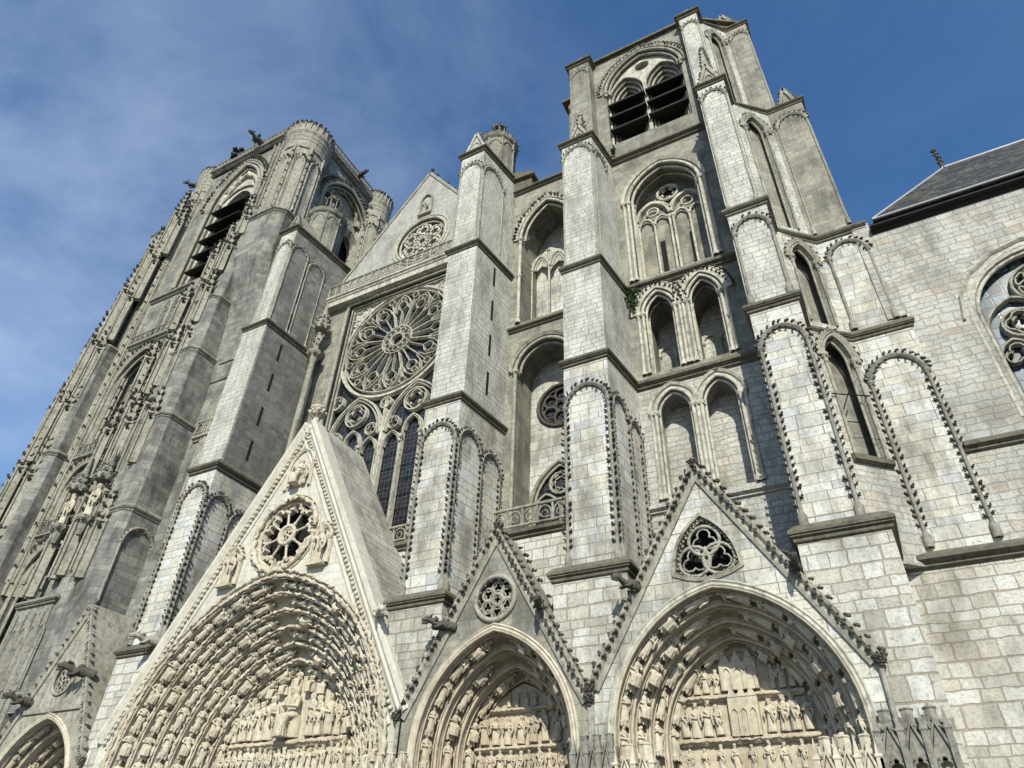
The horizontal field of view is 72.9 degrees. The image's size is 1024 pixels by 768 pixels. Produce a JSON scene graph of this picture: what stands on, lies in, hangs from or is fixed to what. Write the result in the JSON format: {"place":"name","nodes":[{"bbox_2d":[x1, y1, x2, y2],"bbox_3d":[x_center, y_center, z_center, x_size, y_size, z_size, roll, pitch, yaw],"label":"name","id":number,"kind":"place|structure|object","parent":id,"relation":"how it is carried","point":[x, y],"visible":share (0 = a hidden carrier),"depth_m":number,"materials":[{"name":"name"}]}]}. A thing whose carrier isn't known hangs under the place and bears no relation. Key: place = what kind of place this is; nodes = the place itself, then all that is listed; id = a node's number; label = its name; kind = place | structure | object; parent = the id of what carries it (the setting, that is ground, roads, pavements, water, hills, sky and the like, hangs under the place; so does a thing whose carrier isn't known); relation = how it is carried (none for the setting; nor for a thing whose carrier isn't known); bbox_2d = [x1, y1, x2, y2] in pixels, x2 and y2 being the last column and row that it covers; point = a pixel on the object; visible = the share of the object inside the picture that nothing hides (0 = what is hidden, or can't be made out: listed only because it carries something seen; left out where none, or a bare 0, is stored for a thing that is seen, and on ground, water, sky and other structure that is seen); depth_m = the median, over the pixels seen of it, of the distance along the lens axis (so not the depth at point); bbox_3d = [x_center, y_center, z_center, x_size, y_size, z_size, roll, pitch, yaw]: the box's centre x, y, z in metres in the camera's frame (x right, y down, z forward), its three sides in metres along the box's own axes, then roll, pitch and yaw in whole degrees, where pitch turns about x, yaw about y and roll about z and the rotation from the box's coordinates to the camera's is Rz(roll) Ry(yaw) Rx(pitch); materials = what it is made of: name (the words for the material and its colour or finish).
{"place":"outdoors","nodes":[
{"label":"outdoors","id":0,"kind":"place"},
{"bbox_2d":[302,168,457,563],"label":"nave front","id":1,"kind":"structure","parent":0,"point":[371,387],"depth_m":57.05,"materials":[{"name":"grey stone"}]},
{"bbox_2d":[285,363,314,451],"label":"statue column","id":2,"kind":"structure","parent":1,"relation":"on","point":[300,405],"depth_m":54.65,"materials":[{"name":"grey stone"}]},
{"bbox_2d":[306,303,330,364],"bbox_3d":[-16.441,-4.355,59.450,1.638,7.150,1.589,30,-46,-31],"label":"statue","id":3,"kind":"object","parent":2,"relation":"on","point":[320,327],"visible":1,"depth_m":59.28,"materials":[{"name":"grey stone"}]},
{"bbox_2d":[319,268,446,430],"bbox_3d":[-9.630,1.458,52.252,12.312,25.318,0.743,-16,-41,23],"label":"window frame","id":4,"kind":"structure","parent":1,"relation":"in","point":[328,393],"depth_m":58.70,"materials":[{"name":"grey stone"}]},
{"bbox_2d":[333,293,442,541],"bbox_3d":[-9.343,1.960,52.575,12.000,25.600,0.100,-16,-41,23],"label":"window glass","id":5,"kind":"structure","parent":1,"relation":"in","point":[411,435],"depth_m":51.56,"materials":[{"name":"black glass"}]},
{"bbox_2d":[0,0,1023,490],"label":"sky","id":6,"kind":"structure","parent":0,"point":[107,107],"materials":[{"name":"blue"}]},
{"bbox_2d":[852,139,1023,767],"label":"chapel","id":7,"kind":"structure","parent":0,"point":[947,248],"depth_m":31.02,"materials":[{"name":"stone"}]},
{"bbox_2d":[980,257,1023,392],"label":"window glass","id":8,"kind":"structure","parent":7,"relation":"in","point":[995,290],"depth_m":33.15,"materials":[{"name":"grey glass"}]},
{"label":"ground","id":9,"kind":"structure","parent":0,"visible":0},
{"bbox_2d":[0,597,134,767],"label":"side portal","id":10,"kind":"object","parent":9,"relation":"on","point":[50,722],"visible":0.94,"depth_m":40.91,"materials":[{"name":"grey stone"}]},
{"bbox_2d":[0,190,191,609],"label":"tower pier","id":11,"kind":"structure","parent":9,"relation":"on","point":[27,485],"depth_m":63.09,"materials":[{"name":"stone"}]},
{"bbox_2d":[0,193,258,732],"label":"tower pier","id":12,"kind":"structure","parent":9,"relation":"on","point":[103,557],"depth_m":51.89,"materials":[{"name":"stone"}]},
{"bbox_2d":[49,456,93,544],"bbox_3d":[-33.425,8.713,52.928,1.673,7.450,1.637,-1,-38,4],"label":"statue","id":13,"kind":"object","parent":12,"relation":"attached to","point":[60,527],"visible":0.95,"depth_m":52.55,"materials":[{"name":"beige stone"}]},
{"bbox_2d":[74,444,118,535],"bbox_3d":[-30.891,7.748,51.875,1.618,7.650,1.567,-3,-38,7],"label":"statue","id":14,"kind":"object","parent":12,"relation":"attached to","point":[101,476],"visible":0.97,"depth_m":51.47,"materials":[{"name":"beige stone"}]},
{"bbox_2d":[0,119,393,767],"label":"tower","id":15,"kind":"structure","parent":9,"relation":"on","point":[302,167],"depth_m":71.05,"materials":[{"name":"stone"}]},
{"bbox_2d":[230,133,260,158],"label":"pelican finial","id":16,"kind":"object","parent":15,"relation":"on","point":[236,151],"visible":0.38,"depth_m":85.67,"materials":[{"name":"metal"}]},
{"bbox_2d":[82,195,350,767],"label":"buttress pier","id":17,"kind":"structure","parent":9,"relation":"on","point":[243,450],"depth_m":51.24,"materials":[{"name":"stone"}]},
{"bbox_2d":[245,440,253,460],"bbox_3d":[-18.899,4.795,49.932,0.032,1.700,0.220,-19,-42,25],"label":"slit window","id":18,"kind":"structure","parent":17,"relation":"in","point":[251,444],"depth_m":49.90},
{"bbox_2d":[256,407,263,425],"bbox_3d":[-18.807,2.418,51.761,0.032,1.700,0.220,-19,-42,25],"label":"slit window","id":19,"kind":"structure","parent":17,"relation":"in","point":[262,408],"depth_m":51.75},
{"bbox_2d":[267,373,273,391],"bbox_3d":[-18.708,-0.117,53.711,0.032,1.700,0.220,-19,-42,25],"label":"slit window","id":20,"kind":"structure","parent":17,"relation":"in","point":[269,385],"depth_m":53.67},
{"bbox_2d":[276,344,282,360],"bbox_3d":[-18.616,-2.494,55.539,0.032,1.700,0.220,-19,-42,25],"label":"slit window","id":21,"kind":"structure","parent":17,"relation":"in","point":[281,346],"depth_m":55.52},
{"bbox_2d":[92,404,407,767],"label":"great portal","id":22,"kind":"object","parent":9,"relation":"on","point":[273,647],"visible":1,"depth_m":37.60,"materials":[{"name":"beige stone"}]},
{"bbox_2d":[383,121,519,688],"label":"buttress pier","id":23,"kind":"structure","parent":9,"relation":"on","point":[457,493],"depth_m":40.68,"materials":[{"name":"stone"}]},
{"bbox_2d":[485,371,488,395],"bbox_3d":[-1.536,-0.037,42.857,0.032,1.800,0.220,-22,-44,28],"label":"slit window","id":24,"kind":"structure","parent":23,"relation":"in","point":[487,378],"depth_m":42.85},
{"bbox_2d":[488,334,491,355],"bbox_3d":[-1.441,-2.493,44.746,0.032,1.800,0.220,-22,-44,28],"label":"slit window","id":25,"kind":"structure","parent":23,"relation":"in","point":[489,348],"depth_m":44.71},
{"bbox_2d":[490,300,493,320],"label":"slit window","id":26,"kind":"structure","parent":23,"relation":"in","point":[492,304],"depth_m":46.62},
{"bbox_2d":[493,268,495,286],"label":"slit window","id":27,"kind":"structure","parent":23,"relation":"in","point":[494,273],"depth_m":48.53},
{"bbox_2d":[391,521,594,767],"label":"side portal","id":28,"kind":"object","parent":9,"relation":"on","point":[498,680],"visible":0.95,"depth_m":29.80,"materials":[{"name":"stone"}]},
{"bbox_2d":[363,751,409,767],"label":"niche canopy","id":29,"kind":"object","parent":28,"relation":"attached to","point":[392,761],"visible":1,"depth_m":27.99,"materials":[{"name":"beige stone"}]},
{"bbox_2d":[487,170,565,603],"bbox_3d":[2.330,2.284,42.561,6.200,51.600,4.500,-16,-41,23],"label":"aisle bay","id":30,"kind":"object","parent":9,"relation":"on","point":[531,513],"visible":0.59,"depth_m":45.61,"materials":[{"name":"stone"}]},
{"bbox_2d":[536,390,565,524],"bbox_3d":[3.154,3.629,43.284,5.600,15.600,0.050,-16,-41,23],"label":"window glass","id":31,"kind":"structure","parent":30,"relation":"in","point":[550,402],"depth_m":41.89,"materials":[{"name":"black glass"}]},
{"bbox_2d":[546,54,652,678],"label":"buttress pier","id":32,"kind":"structure","parent":9,"relation":"on","point":[609,531],"depth_m":35.28,"materials":[{"name":"stone"}]},
{"bbox_2d":[608,145,615,154],"bbox_3d":[7.405,-17.429,51.917,0.982,1.005,0.588,-16,-41,23],"label":"ivy clump","id":33,"kind":"object","parent":32,"relation":"attached to","point":[612,151],"visible":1,"depth_m":51.81,"materials":[{"name":"green plant"}]},
{"bbox_2d":[624,282,638,307],"bbox_3d":[7.282,-5.562,42.662,0.946,2.596,0.691,-16,-41,23],"label":"ivy clump","id":34,"kind":"object","parent":32,"relation":"attached to","point":[630,294],"visible":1,"depth_m":42.48,"materials":[{"name":"green plant"}]},
{"bbox_2d":[562,17,803,571],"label":"belfry tower","id":35,"kind":"structure","parent":9,"relation":"on","point":[703,397],"depth_m":42.01,"materials":[{"name":"stone"}]},
{"bbox_2d":[660,240,669,271],"bbox_3d":[10.142,-8.168,45.809,0.340,3.800,0.032,-16,-41,23],"label":"slit window","id":36,"kind":"structure","parent":35,"relation":"in","point":[663,245],"depth_m":46.03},
{"bbox_2d":[689,231,699,261],"bbox_3d":[11.913,-8.691,45.040,0.340,3.800,0.032,-16,-41,23],"label":"slit window","id":37,"kind":"structure","parent":35,"relation":"in","point":[691,237],"depth_m":45.26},
{"bbox_2d":[700,15,1003,568],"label":"buttress pier","id":38,"kind":"structure","parent":35,"relation":"attached to","point":[914,471],"depth_m":34.22,"materials":[{"name":"grey stone"}]},
{"bbox_2d":[583,457,898,767],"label":"side portal","id":39,"kind":"object","parent":9,"relation":"on","point":[737,638],"visible":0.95,"depth_m":26.22,"materials":[{"name":"stone"}]},
{"bbox_2d":[570,732,619,767],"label":"niche canopy","id":40,"kind":"object","parent":39,"relation":"attached to","point":[596,754],"visible":1,"depth_m":24.34,"materials":[{"name":"stone"}]},
{"bbox_2d":[611,742,659,767],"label":"niche canopy","id":41,"kind":"object","parent":39,"relation":"attached to","point":[646,759],"visible":1,"depth_m":23.69,"materials":[{"name":"beige stone"}]},
{"bbox_2d":[812,733,884,767],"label":"niche canopy","id":42,"kind":"object","parent":39,"relation":"attached to","point":[846,755],"visible":1,"depth_m":20.99,"materials":[{"name":"beige stone"}]},
{"bbox_2d":[674,5,969,767],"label":"buttress pier","id":43,"kind":"structure","parent":9,"relation":"on","point":[847,548],"depth_m":28.16,"materials":[{"name":"stone"}]},
{"bbox_2d":[871,705,964,767],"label":"niche canopy","id":44,"kind":"object","parent":43,"relation":"attached to","point":[909,740],"visible":1,"depth_m":20.34,"materials":[{"name":"stone"}]}
]}

